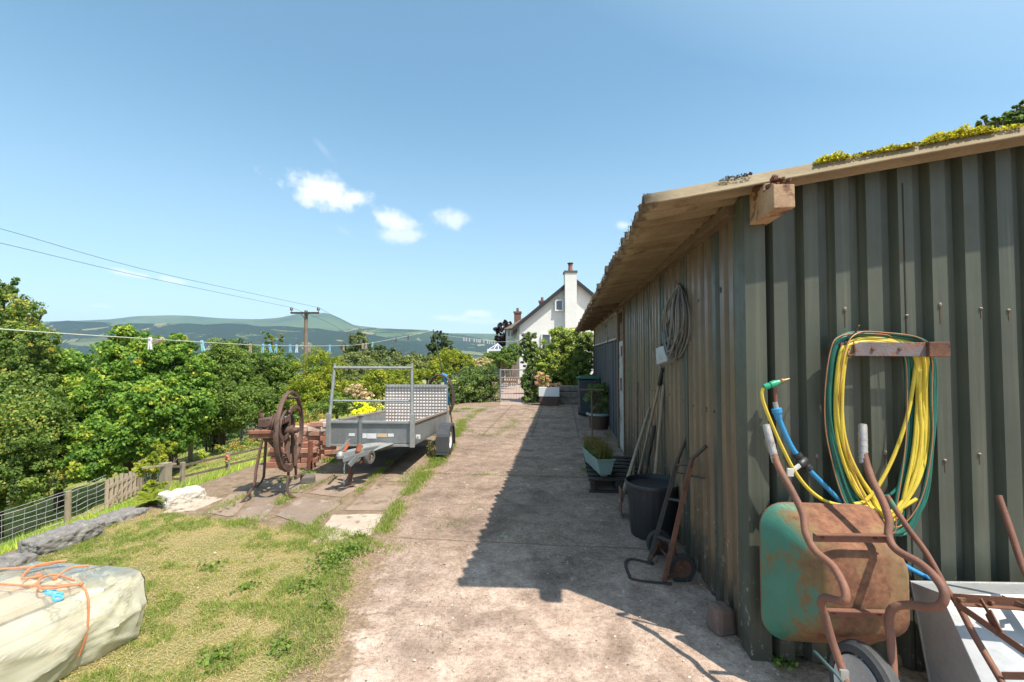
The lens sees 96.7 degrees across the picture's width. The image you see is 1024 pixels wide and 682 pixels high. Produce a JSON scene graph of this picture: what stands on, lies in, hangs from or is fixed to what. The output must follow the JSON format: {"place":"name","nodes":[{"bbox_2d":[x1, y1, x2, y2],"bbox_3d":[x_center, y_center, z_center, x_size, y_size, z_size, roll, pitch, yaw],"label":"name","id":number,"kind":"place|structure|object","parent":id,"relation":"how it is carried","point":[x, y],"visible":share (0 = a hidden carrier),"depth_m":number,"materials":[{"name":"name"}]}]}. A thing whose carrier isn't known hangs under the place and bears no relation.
{"place":"outdoors","nodes":[
{"label":"outdoors","id":0,"kind":"place"},
{"bbox_2d":[43,313,501,339],"bbox_3d":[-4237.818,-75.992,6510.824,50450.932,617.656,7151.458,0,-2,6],"label":"hills","id":1,"kind":"structure","parent":0,"point":[330,322],"depth_m":5967.75,"materials":[{"name":"plant"}]},
{"bbox_2d":[43,320,505,379],"bbox_3d":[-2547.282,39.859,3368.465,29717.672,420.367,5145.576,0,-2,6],"label":"hills","id":2,"kind":"structure","parent":0,"point":[293,336],"depth_m":3432.84,"materials":[{"name":"plant"}]},
{"bbox_2d":[0,375,803,681],"bbox_3d":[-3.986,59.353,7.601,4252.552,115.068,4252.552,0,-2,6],"label":"ground","id":3,"kind":"structure","parent":0,"point":[238,482],"depth_m":3.52,"materials":[{"name":"plant"}]},
{"bbox_2d":[0,552,37,575],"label":"kerb stone","id":4,"kind":"object","parent":3,"relation":"on","point":[12,559],"visible":0.36,"depth_m":3.25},
{"bbox_2d":[0,276,67,456],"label":"ash tree","id":5,"kind":"object","parent":3,"relation":"on","point":[21,358],"visible":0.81,"depth_m":11.59,"materials":[{"name":"green plant"}]},
{"bbox_2d":[0,383,87,542],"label":"shrubby tree","id":6,"kind":"object","parent":3,"relation":"on","point":[20,442],"visible":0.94,"depth_m":10.64,"materials":[{"name":"green plant"}]},
{"bbox_2d":[16,519,104,556],"bbox_3d":[-3.684,1.650,3.746,0.285,0.230,0.509,0,-2,6],"label":"kerb stone","id":7,"kind":"object","parent":3,"relation":"on","point":[56,539],"visible":0.68,"depth_m":3.66,"materials":[{"name":"stone"}]},
{"bbox_2d":[14,345,114,511],"bbox_3d":[-11.918,2.443,12.357,2.331,4.706,2.395,1,-2,-31],"label":"maple tree","id":8,"kind":"object","parent":3,"relation":"on","point":[75,361],"visible":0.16,"depth_m":12.29,"materials":[{"name":"green plant"}]},
{"bbox_2d":[0,560,147,681],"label":"wrapped bundle","id":9,"kind":"object","parent":3,"relation":"on","point":[56,617],"visible":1,"depth_m":2.26,"materials":[{"name":"white plastic"}]},
{"bbox_2d":[53,323,183,486],"bbox_3d":[-10.306,1.861,12.130,2.624,4.782,2.688,2,-2,-42],"label":"maple tree","id":10,"kind":"object","parent":3,"relation":"on","point":[116,423],"visible":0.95,"depth_m":11.57,"materials":[{"name":"green plant"}]},
{"bbox_2d":[88,506,148,526],"bbox_3d":[-3.743,1.704,4.336,0.284,0.167,0.450,0,-2,6],"label":"kerb stone","id":11,"kind":"object","parent":3,"relation":"on","point":[122,514],"visible":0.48,"depth_m":4.31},
{"bbox_2d":[0,424,258,543],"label":"wire fence","id":12,"kind":"object","parent":3,"relation":"on","point":[67,511],"visible":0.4,"depth_m":9.75,"materials":[{"name":"metal"}]},
{"bbox_2d":[104,467,137,508],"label":"picket gate","id":13,"kind":"structure","parent":12,"relation":"attached to","point":[129,480],"depth_m":10.83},
{"bbox_2d":[130,487,183,506],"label":"fern","id":14,"kind":"object","parent":3,"relation":"on","point":[154,500],"visible":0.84,"depth_m":4.76,"materials":[{"name":"green plant"}]},
{"bbox_2d":[136,440,178,479],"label":"elder bush","id":15,"kind":"object","parent":3,"relation":"on","point":[166,448],"visible":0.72,"depth_m":11.08,"materials":[{"name":"green plant"}]},
{"bbox_2d":[116,462,198,503],"bbox_3d":[-4.902,2.030,6.367,0.877,0.469,2.682,1,-2,-34],"label":"bramble","id":16,"kind":"object","parent":3,"relation":"on","point":[147,486],"visible":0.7,"depth_m":6.41,"materials":[{"name":"green plant"}]},
{"bbox_2d":[129,333,220,471],"bbox_3d":[-9.573,1.820,12.822,2.320,4.169,2.231,-1,-2,36],"label":"maple tree","id":17,"kind":"object","parent":3,"relation":"on","point":[188,375],"visible":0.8,"depth_m":12.68,"materials":[{"name":"green plant"}]},
{"bbox_2d":[157,485,206,508],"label":"white rock","id":18,"kind":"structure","parent":3,"relation":"on","point":[182,496],"depth_m":4.72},
{"bbox_2d":[161,496,223,513],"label":"paving slab","id":19,"kind":"structure","parent":3,"relation":"on","point":[198,505],"depth_m":4.68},
{"bbox_2d":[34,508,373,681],"bbox_3d":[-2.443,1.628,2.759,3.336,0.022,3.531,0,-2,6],"label":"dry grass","id":20,"kind":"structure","parent":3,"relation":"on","point":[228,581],"depth_m":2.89,"materials":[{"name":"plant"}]},
{"bbox_2d":[142,447,267,491],"bbox_3d":[-4.852,2.145,8.313,0.264,0.814,4.667,0,-2,0],"label":"rail fence","id":21,"kind":"object","parent":3,"relation":"on","point":[165,471],"visible":0.38,"depth_m":6.68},
{"bbox_2d":[35,507,375,681],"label":"lawn grass","id":22,"kind":"structure","parent":3,"relation":"on","point":[149,585],"depth_m":2.93,"materials":[{"name":"plant"}]},
{"bbox_2d":[180,387,239,453],"bbox_3d":[-13.671,3.064,19.679,3.826,4.654,4.032,1,-2,-25],"label":"wood tree","id":23,"kind":"object","parent":3,"relation":"on","point":[208,442],"visible":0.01,"depth_m":18.88,"materials":[{"name":"green plant"}]},
{"bbox_2d":[201,433,218,452],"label":"elder bush","id":24,"kind":"object","parent":3,"relation":"on","point":[214,440],"visible":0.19,"depth_m":15.53,"materials":[{"name":"green plant"}]},
{"bbox_2d":[189,337,266,451],"bbox_3d":[-9.093,1.839,14.673,2.507,3.976,2.429,0,-2,6],"label":"hazel tree","id":25,"kind":"object","parent":3,"relation":"on","point":[241,412],"visible":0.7,"depth_m":14.41,"materials":[{"name":"green plant"}]},
{"bbox_2d":[206,492,249,516],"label":"paving slab","id":26,"kind":"structure","parent":3,"relation":"on","point":[236,507],"depth_m":4.62,"materials":[{"name":"concrete"}]},
{"bbox_2d":[0,389,458,553],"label":"bank grass","id":27,"kind":"structure","parent":3,"relation":"on","point":[11,545],"depth_m":10.10,"materials":[{"name":"plant"}]},
{"bbox_2d":[215,437,260,453],"bbox_3d":[-7.168,2.712,12.002,2.226,0.603,0.826,-2,-2,41],"label":"red valerian","id":28,"kind":"object","parent":3,"relation":"on","point":[235,445],"visible":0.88,"depth_m":11.82,"materials":[{"name":"green plant"}]},
{"bbox_2d":[237,495,279,520],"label":"paving slab","id":29,"kind":"structure","parent":3,"relation":"on","point":[259,503],"depth_m":4.60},
{"bbox_2d":[233,338,305,426],"bbox_3d":[-8.902,1.780,16.276,3.083,3.817,2.987,0,-2,-14],"label":"hazel tree","id":30,"kind":"object","parent":3,"relation":"on","point":[275,373],"visible":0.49,"depth_m":16.22,"materials":[{"name":"green plant"}]},
{"bbox_2d":[258,331,284,360],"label":"sapling tree","id":31,"kind":"object","parent":3,"relation":"on","point":[279,353],"visible":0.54,"depth_m":18.96,"materials":[{"name":"green plant"}]},
{"bbox_2d":[240,391,304,502],"bbox_3d":[-2.693,1.153,5.153,0.571,1.172,0.898,1,-2,-15],"label":"chaff cutter","id":32,"kind":"object","parent":3,"relation":"on","point":[275,430],"visible":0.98,"depth_m":5.08,"materials":[{"name":"metal"}]},
{"bbox_2d":[266,471,331,492],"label":"paving slab","id":33,"kind":"structure","parent":3,"relation":"on","point":[295,484],"depth_m":5.44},
{"bbox_2d":[290,307,319,369],"bbox_3d":[-12.662,1.443,27.849,1.843,7.035,0.388,0,-2,0],"label":"utility pole","id":34,"kind":"object","parent":3,"relation":"on","point":[305,317],"visible":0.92,"depth_m":27.85,"materials":[{"name":"wood"}]},
{"bbox_2d":[1,243,286,306],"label":"overhead wire","id":35,"kind":"object","parent":34,"relation":"attached to","point":[129,273],"visible":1,"depth_m":17.72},
{"bbox_2d":[0,228,313,306],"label":"overhead wire","id":36,"kind":"object","parent":34,"relation":"attached to","point":[141,268],"visible":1,"depth_m":17.83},
{"bbox_2d":[300,474,315,483],"bbox_3d":[-2.475,1.678,5.521,0.168,0.106,0.121,1,-2,-16],"label":"rubble block","id":37,"kind":"object","parent":3,"relation":"on","point":[307,479],"depth_m":5.47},
{"bbox_2d":[275,497,342,525],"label":"paving slab","id":38,"kind":"structure","parent":3,"relation":"on","point":[298,509],"depth_m":4.56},
{"bbox_2d":[307,440,312,471],"bbox_3d":[-2.700,1.583,6.096,0.050,0.500,0.050,0,-2,6],"label":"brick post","id":39,"kind":"object","parent":3,"relation":"on","point":[310,455],"visible":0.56,"depth_m":6.08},
{"bbox_2d":[278,346,349,419],"bbox_3d":[-6.457,1.597,15.068,2.373,2.974,2.276,-2,-2,40],"label":"willow bush","id":40,"kind":"object","parent":3,"relation":"on","point":[315,380],"visible":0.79,"depth_m":14.87,"materials":[{"name":"green plant"}]},
{"bbox_2d":[294,410,334,425],"bbox_3d":[-4.080,1.616,9.302,1.046,0.425,0.711,-2,-3,44],"label":"red valerian","id":41,"kind":"object","parent":3,"relation":"on","point":[307,419],"visible":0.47,"depth_m":9.33,"materials":[{"name":"green plant"}]},
{"bbox_2d":[303,391,353,418],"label":"laurel bush","id":42,"kind":"object","parent":3,"relation":"on","point":[313,406],"visible":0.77,"depth_m":12.97,"materials":[{"name":"green plant"}]},
{"bbox_2d":[308,475,368,496],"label":"paving slab","id":43,"kind":"structure","parent":3,"relation":"on","point":[338,486],"depth_m":5.33,"materials":[{"name":"concrete"}]},
{"bbox_2d":[312,514,382,541],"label":"paving slab","id":44,"kind":"structure","parent":3,"relation":"on","point":[356,522],"depth_m":4.19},
{"bbox_2d":[348,331,368,362],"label":"brown green tree","id":45,"kind":"object","parent":3,"relation":"on","point":[362,337],"visible":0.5,"depth_m":39.82,"materials":[{"name":"green plant"}]},
{"bbox_2d":[344,383,380,416],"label":"pink bush","id":46,"kind":"object","parent":3,"relation":"on","point":[362,394],"visible":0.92,"depth_m":11.95,"materials":[{"name":"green plant"}]},
{"bbox_2d":[351,402,375,415],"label":"yellow flowers","id":47,"kind":"object","parent":3,"relation":"on","point":[364,407],"visible":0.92,"depth_m":9.45,"materials":[{"name":"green plant"}]},
{"bbox_2d":[340,336,401,372],"bbox_3d":[-10.417,2.205,33.897,4.518,5.180,2.653,1,-2,-22],"label":"dark tree","id":48,"kind":"object","parent":3,"relation":"on","point":[380,348],"visible":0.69,"depth_m":33.72,"materials":[{"name":"green plant"}]},
{"bbox_2d":[367,398,384,411],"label":"yellow flowers","id":49,"kind":"object","parent":3,"relation":"on","point":[373,404],"visible":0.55,"depth_m":10.38,"materials":[{"name":"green plant"}]},
{"bbox_2d":[345,484,409,510],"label":"paving slab","id":50,"kind":"structure","parent":3,"relation":"on","point":[369,500],"depth_m":4.92,"materials":[{"name":"concrete"}]},
{"bbox_2d":[335,350,421,399],"bbox_3d":[-7.200,2.070,24.377,4.966,3.259,6.494,0,-2,-13],"label":"olive bush","id":51,"kind":"object","parent":3,"relation":"on","point":[365,360],"visible":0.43,"depth_m":25.23,"materials":[{"name":"green plant"}]},
{"bbox_2d":[352,447,409,476],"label":"paving slab","id":52,"kind":"structure","parent":3,"relation":"on","point":[395,454],"depth_m":6.58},
{"bbox_2d":[346,364,426,409],"bbox_3d":[-3.963,1.593,14.514,2.713,1.721,1.653,1,-2,-35],"label":"privet bush","id":53,"kind":"object","parent":3,"relation":"on","point":[374,383],"visible":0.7,"depth_m":14.17,"materials":[{"name":"green plant"}]},
{"bbox_2d":[381,450,435,481],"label":"paving slab","id":54,"kind":"structure","parent":3,"relation":"on","point":[414,458],"depth_m":6.34,"materials":[{"name":"concrete"}]},
{"bbox_2d":[380,351,450,392],"bbox_3d":[-5.146,1.927,25.198,3.907,2.810,8.372,0,-2,-4],"label":"olive bush","id":55,"kind":"object","parent":3,"relation":"on","point":[423,359],"visible":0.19,"depth_m":27.12,"materials":[{"name":"green plant"}]},
{"bbox_2d":[425,330,453,384],"bbox_3d":[-4.737,1.338,29.919,2.041,4.106,1.978,1,-2,-28],"label":"yew tree","id":56,"kind":"object","parent":3,"relation":"on","point":[432,348],"visible":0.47,"depth_m":29.79,"materials":[{"name":"green plant"}]},
{"bbox_2d":[423,347,476,388],"bbox_3d":[-2.350,1.252,17.541,1.874,2.047,2.449,0,-2,6],"label":"privet bush","id":57,"kind":"object","parent":3,"relation":"on","point":[457,359],"visible":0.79,"depth_m":17.48,"materials":[{"name":"green plant"}]},
{"bbox_2d":[447,362,501,404],"bbox_3d":[-1.617,1.518,15.491,2.347,1.638,1.893,1,-2,-32],"label":"hedge","id":58,"kind":"object","parent":3,"relation":"on","point":[471,380],"visible":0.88,"depth_m":15.25,"materials":[{"name":"green plant"}]},
{"bbox_2d":[471,356,492,369],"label":"heather bush","id":59,"kind":"object","parent":3,"relation":"on","point":[484,360],"visible":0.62,"depth_m":18.95,"materials":[{"name":"beige plant"}]},
{"bbox_2d":[188,407,799,680],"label":"ground weeds","id":60,"kind":"object","parent":3,"relation":"on","point":[358,547],"visible":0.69,"depth_m":3.10,"materials":[{"name":"green plant"}]},
{"bbox_2d":[487,344,501,381],"bbox_3d":[-0.939,1.458,28.449,1.081,2.604,3.066,0,-2,0],"label":"conservatory","id":61,"kind":"object","parent":3,"relation":"on","point":[497,347],"visible":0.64,"depth_m":26.96,"materials":[{"name":"white plastic"}]},
{"bbox_2d":[480,343,522,386],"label":"garden bush","id":62,"kind":"object","parent":3,"relation":"on","point":[512,356],"visible":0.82,"depth_m":21.59,"materials":[{"name":"green plant"}]},
{"bbox_2d":[493,320,511,347],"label":"copper beech tree","id":63,"kind":"object","parent":3,"relation":"on","point":[500,340],"visible":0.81,"depth_m":43.90,"materials":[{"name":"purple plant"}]},
{"bbox_2d":[504,297,544,374],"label":"side house","id":64,"kind":"structure","parent":3,"relation":"on","point":[511,337],"depth_m":37.04,"materials":[{"name":"paint"}]},
{"bbox_2d":[519,331,541,402],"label":"ivy pillar","id":65,"kind":"structure","parent":3,"relation":"on","point":[527,381],"depth_m":15.15,"materials":[{"name":"green plant"}]},
{"bbox_2d":[512,262,593,378],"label":"house","id":66,"kind":"structure","parent":3,"relation":"on","point":[565,304],"depth_m":29.99,"materials":[{"name":"paint"}]},
{"bbox_2d":[541,333,552,347],"bbox_3d":[2.528,-0.001,29.970,1.246,1.000,0.160,0,-2,0],"label":"window","id":67,"kind":"structure","parent":66,"relation":"in","point":[544,335],"depth_m":29.98,"materials":[{"name":"white plastic"}]},
{"bbox_2d":[555,299,563,310],"bbox_3d":[3.101,-2.344,29.970,0.572,0.764,0.160,0,-2,0],"label":"window","id":68,"kind":"structure","parent":66,"relation":"in","point":[559,304],"depth_m":29.97,"materials":[{"name":"white plastic"}]},
{"bbox_2d":[531,326,593,399],"bbox_3d":[1.812,0.842,15.407,2.563,2.744,1.588,0,-2,-7],"label":"climbing hedge","id":69,"kind":"object","parent":3,"relation":"on","point":[556,357],"visible":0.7,"depth_m":15.09,"materials":[{"name":"green plant"}]},
{"bbox_2d":[571,336,593,384],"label":"climbing hedge","id":70,"kind":"object","parent":3,"relation":"on","point":[584,362],"visible":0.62,"depth_m":14.74,"materials":[{"name":"green plant"}]},
{"bbox_2d":[575,123,1023,671],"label":"shed","id":71,"kind":"structure","parent":3,"relation":"on","point":[792,273],"depth_m":2.32,"materials":[{"name":"green paint"}]},
{"bbox_2d":[595,324,601,345],"bbox_3d":[2.289,-0.146,12.033,0.070,0.510,2.080,0,-2,6],"label":"window","id":72,"kind":"structure","parent":71,"relation":"in","point":[598,330],"depth_m":12.01,"materials":[{"name":"glass"}]},
{"bbox_2d":[601,318,608,343],"bbox_3d":[2.073,-0.209,10.070,0.070,0.510,1.430,0,-2,6],"label":"window","id":73,"kind":"structure","parent":71,"relation":"in","point":[605,325],"depth_m":10.23,"materials":[{"name":"glass"}]},
{"bbox_2d":[608,312,616,341],"bbox_3d":[1.909,-0.256,8.580,0.070,0.510,1.230,0,-2,6],"label":"window","id":74,"kind":"structure","parent":71,"relation":"in","point":[613,318],"depth_m":8.38,"materials":[{"name":"glass"}]},
{"bbox_2d":[619,341,623,451],"bbox_3d":[1.746,0.862,7.249,0.070,1.720,0.500,0,-2,6],"label":"door","id":75,"kind":"structure","parent":71,"relation":"in","point":[621,342],"depth_m":7.24,"materials":[{"name":"white paint"}]},
{"bbox_2d":[648,261,690,367],"bbox_3d":[1.371,-0.235,4.168,0.168,0.974,1.617,0,-2,6],"label":"cable coil","id":76,"kind":"object","parent":71,"relation":"hanging from","point":[665,352],"visible":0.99,"depth_m":3.69,"materials":[{"name":"grey plastic"}]},
{"bbox_2d":[771,378,931,580],"bbox_3d":[1.756,0.738,2.231,0.917,1.112,0.078,0,-2,3],"label":"standpipe","id":77,"kind":"object","parent":71,"relation":"attached to","point":[802,461],"visible":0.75,"depth_m":2.24,"materials":[{"name":"blue plastic"}]},
{"bbox_2d":[840,325,950,356],"bbox_3d":[1.846,0.001,2.247,0.481,0.155,0.138,0,-2,4],"label":"hose bracket","id":78,"kind":"object","parent":71,"relation":"attached to","point":[933,349],"visible":0.92,"depth_m":2.20,"materials":[{"name":"metal"}]},
{"bbox_2d":[760,336,929,521],"bbox_3d":[1.643,0.427,2.232,0.836,0.903,0.078,0,-2,2],"label":"hose","id":79,"kind":"object","parent":78,"relation":"hanging from","point":[919,386],"visible":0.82,"depth_m":2.23,"materials":[{"name":"yellow plastic"}]},
{"bbox_2d":[824,331,933,533],"bbox_3d":[1.790,0.435,2.207,0.538,0.970,0.058,0,-2,2],"label":"garden hose","id":80,"kind":"object","parent":78,"relation":"hanging from","point":[895,526],"visible":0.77,"depth_m":2.21,"materials":[{"name":"rubber"}]},
{"bbox_2d":[826,331,937,536],"bbox_3d":[1.827,0.444,2.232,0.547,0.988,0.097,0,-2,2],"label":"hose","id":81,"kind":"object","parent":78,"relation":"hanging from","point":[848,493],"visible":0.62,"depth_m":2.24,"materials":[{"name":"rubber"}]},
{"bbox_2d":[975,99,1023,127],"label":"oak tree","id":82,"kind":"object","parent":3,"relation":"on","point":[1007,118],"visible":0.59,"depth_m":7.18,"materials":[{"name":"green plant"}]},
{"bbox_2d":[339,328,494,364],"bbox_3d":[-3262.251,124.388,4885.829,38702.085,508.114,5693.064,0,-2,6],"label":"hills","id":83,"kind":"structure","parent":0,"point":[398,333],"depth_m":4537.56,"materials":[{"name":"plant"}]},
{"bbox_2d":[0,0,1023,333],"label":"sky","id":84,"kind":"structure","parent":0,"point":[443,165],"materials":[{"name":"blue"}]},
{"bbox_2d":[500,378,526,404],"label":"path","id":85,"kind":"structure","parent":0,"point":[508,399],"depth_m":17.56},
{"bbox_2d":[501,360,517,385],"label":"wooden gate","id":86,"kind":"structure","parent":85,"relation":"on","point":[504,374],"depth_m":20.96,"materials":[{"name":"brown wood"}]},
{"bbox_2d":[499,369,525,401],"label":"metal gate","id":87,"kind":"structure","parent":85,"relation":"on","point":[500,384],"depth_m":15.20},
{"bbox_2d":[311,401,980,681],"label":"driveway","id":88,"kind":"structure","parent":0,"point":[478,618],"depth_m":2.99,"materials":[{"name":"concrete"}]},
{"bbox_2d":[194,408,553,556],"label":"joint grass","id":89,"kind":"structure","parent":88,"relation":"on","point":[423,475],"depth_m":4.67,"materials":[{"name":"plant"}]},
{"bbox_2d":[326,363,454,486],"bbox_3d":[-1.784,1.039,6.714,1.638,1.451,3.265,0,-2,6],"label":"trailer","id":90,"kind":"object","parent":88,"relation":"on","point":[411,415],"visible":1,"depth_m":5.92,"materials":[{"name":"metal"}]},
{"bbox_2d":[42,443,749,680],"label":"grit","id":91,"kind":"object","parent":88,"relation":"on","point":[421,623],"visible":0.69,"depth_m":3.29,"materials":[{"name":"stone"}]},
{"bbox_2d":[433,329,452,422],"bbox_3d":[-1.330,0.803,8.833,0.427,2.063,0.151,0,-2,-7],"label":"clothes prop","id":92,"kind":"object","parent":88,"relation":"on","point":[444,379],"visible":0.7,"depth_m":8.88,"materials":[{"name":"brown wood"}]},
{"bbox_2d":[0,328,428,345],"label":"washing line","id":93,"kind":"object","parent":92,"relation":"attached to","point":[161,339],"visible":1,"depth_m":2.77,"materials":[{"name":"plastic"}]},
{"bbox_2d":[428,374,454,414],"bbox_3d":[-1.382,1.077,8.779,0.567,0.887,0.088,0,-2,6],"label":"pipe coil","id":94,"kind":"object","parent":92,"relation":"attached to","point":[452,389],"visible":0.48,"depth_m":8.75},
{"bbox_2d":[534,372,561,405],"bbox_3d":[1.129,1.486,14.203,0.875,1.048,0.459,0,-2,6],"label":"sink planter","id":95,"kind":"object","parent":88,"relation":"on","point":[549,394],"visible":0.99,"depth_m":13.99,"materials":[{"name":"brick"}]},
{"bbox_2d":[576,376,599,414],"bbox_3d":[1.953,1.414,11.754,0.580,1.025,0.655,0,-2,6],"label":"wheelie bin","id":96,"kind":"object","parent":88,"relation":"on","point":[583,383],"visible":0.71,"depth_m":11.50,"materials":[{"name":"blue plastic"}]},
{"bbox_2d":[580,389,603,440],"bbox_3d":[1.297,1.292,7.384,0.380,1.029,0.032,0,-2,6],"label":"rake","id":97,"kind":"object","parent":88,"relation":"on","point":[591,390],"visible":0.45,"depth_m":7.38,"materials":[{"name":"metal"}]},
{"bbox_2d":[583,382,608,429],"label":"potted shrub","id":98,"kind":"object","parent":88,"relation":"on","point":[600,418],"visible":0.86,"depth_m":9.52,"materials":[{"name":"green plant"}]},
{"bbox_2d":[584,456,637,493],"bbox_3d":[1.258,1.658,5.734,0.645,0.147,1.295,0,-2,6],"label":"pallet","id":99,"kind":"object","parent":88,"relation":"on","point":[617,472],"visible":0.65,"depth_m":5.37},
{"bbox_2d":[581,431,615,474],"bbox_3d":[1.043,1.337,5.576,0.434,0.423,0.970,0,-2,-14],"label":"trough planter","id":100,"kind":"object","parent":99,"relation":"on","point":[599,459],"visible":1,"depth_m":5.33,"materials":[{"name":"green plastic"}]},
{"bbox_2d":[618,407,650,515],"bbox_3d":[1.240,1.183,4.652,0.094,0.953,0.803,-1,-2,37],"label":"spade","id":101,"kind":"object","parent":88,"relation":"on","point":[622,492],"visible":0.94,"depth_m":4.60,"materials":[{"name":"brown wood"}]},
{"bbox_2d":[632,382,637,473],"bbox_3d":[1.412,1.095,5.213,0.045,1.183,1.135,-1,-2,19],"label":"wooden pole","id":102,"kind":"object","parent":88,"relation":"on","point":[636,439],"visible":0.62,"depth_m":5.36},
{"bbox_2d":[643,425,655,472],"bbox_3d":[1.347,1.270,4.572,0.045,0.812,0.394,-2,-3,44],"label":"iron bar","id":103,"kind":"object","parent":88,"relation":"on","point":[648,455],"visible":0.54,"depth_m":4.62,"materials":[{"name":"metal"}]},
{"bbox_2d":[637,368,664,473],"bbox_3d":[1.347,0.952,4.659,0.123,1.376,0.778,0,-2,-6],"label":"broom","id":104,"kind":"object","parent":88,"relation":"on","point":[659,382],"visible":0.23,"depth_m":4.52,"materials":[{"name":"brown wood"}]},
{"bbox_2d":[625,473,678,540],"bbox_3d":[1.225,1.444,3.951,0.480,0.466,0.480,0,-2,6],"label":"dustbin","id":105,"kind":"object","parent":88,"relation":"on","point":[646,493],"visible":0.7,"depth_m":3.80,"materials":[{"name":"black plastic"}]},
{"bbox_2d":[654,385,664,473],"bbox_3d":[1.308,1.017,4.191,0.267,1.220,0.144,0,-2,-5],"label":"hoe","id":106,"kind":"object","parent":88,"relation":"on","point":[659,431],"visible":0.48,"depth_m":4.23,"materials":[{"name":"brown wood"}]},
{"bbox_2d":[624,436,707,584],"bbox_3d":[1.080,1.172,3.279,0.531,0.969,0.626,0,-2,6],"label":"sack truck","id":107,"kind":"object","parent":88,"relation":"on","point":[680,567],"visible":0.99,"depth_m":3.11,"materials":[{"name":"metal"}]},
{"bbox_2d":[706,601,735,636],"bbox_3d":[1.172,1.558,2.558,0.128,0.164,0.128,0,-2,-10],"label":"stone block","id":108,"kind":"object","parent":88,"relation":"on","point":[720,621],"depth_m":2.51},
{"bbox_2d":[759,423,949,681],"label":"wheelbarrow","id":109,"kind":"object","parent":88,"relation":"on","point":[835,576],"visible":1,"depth_m":1.97,"materials":[{"name":"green metal"}]},
{"bbox_2d":[885,495,1023,681],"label":"wheelbarrow","id":110,"kind":"object","parent":88,"relation":"on","point":[981,623],"visible":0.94,"depth_m":1.94,"materials":[{"name":"white metal"}]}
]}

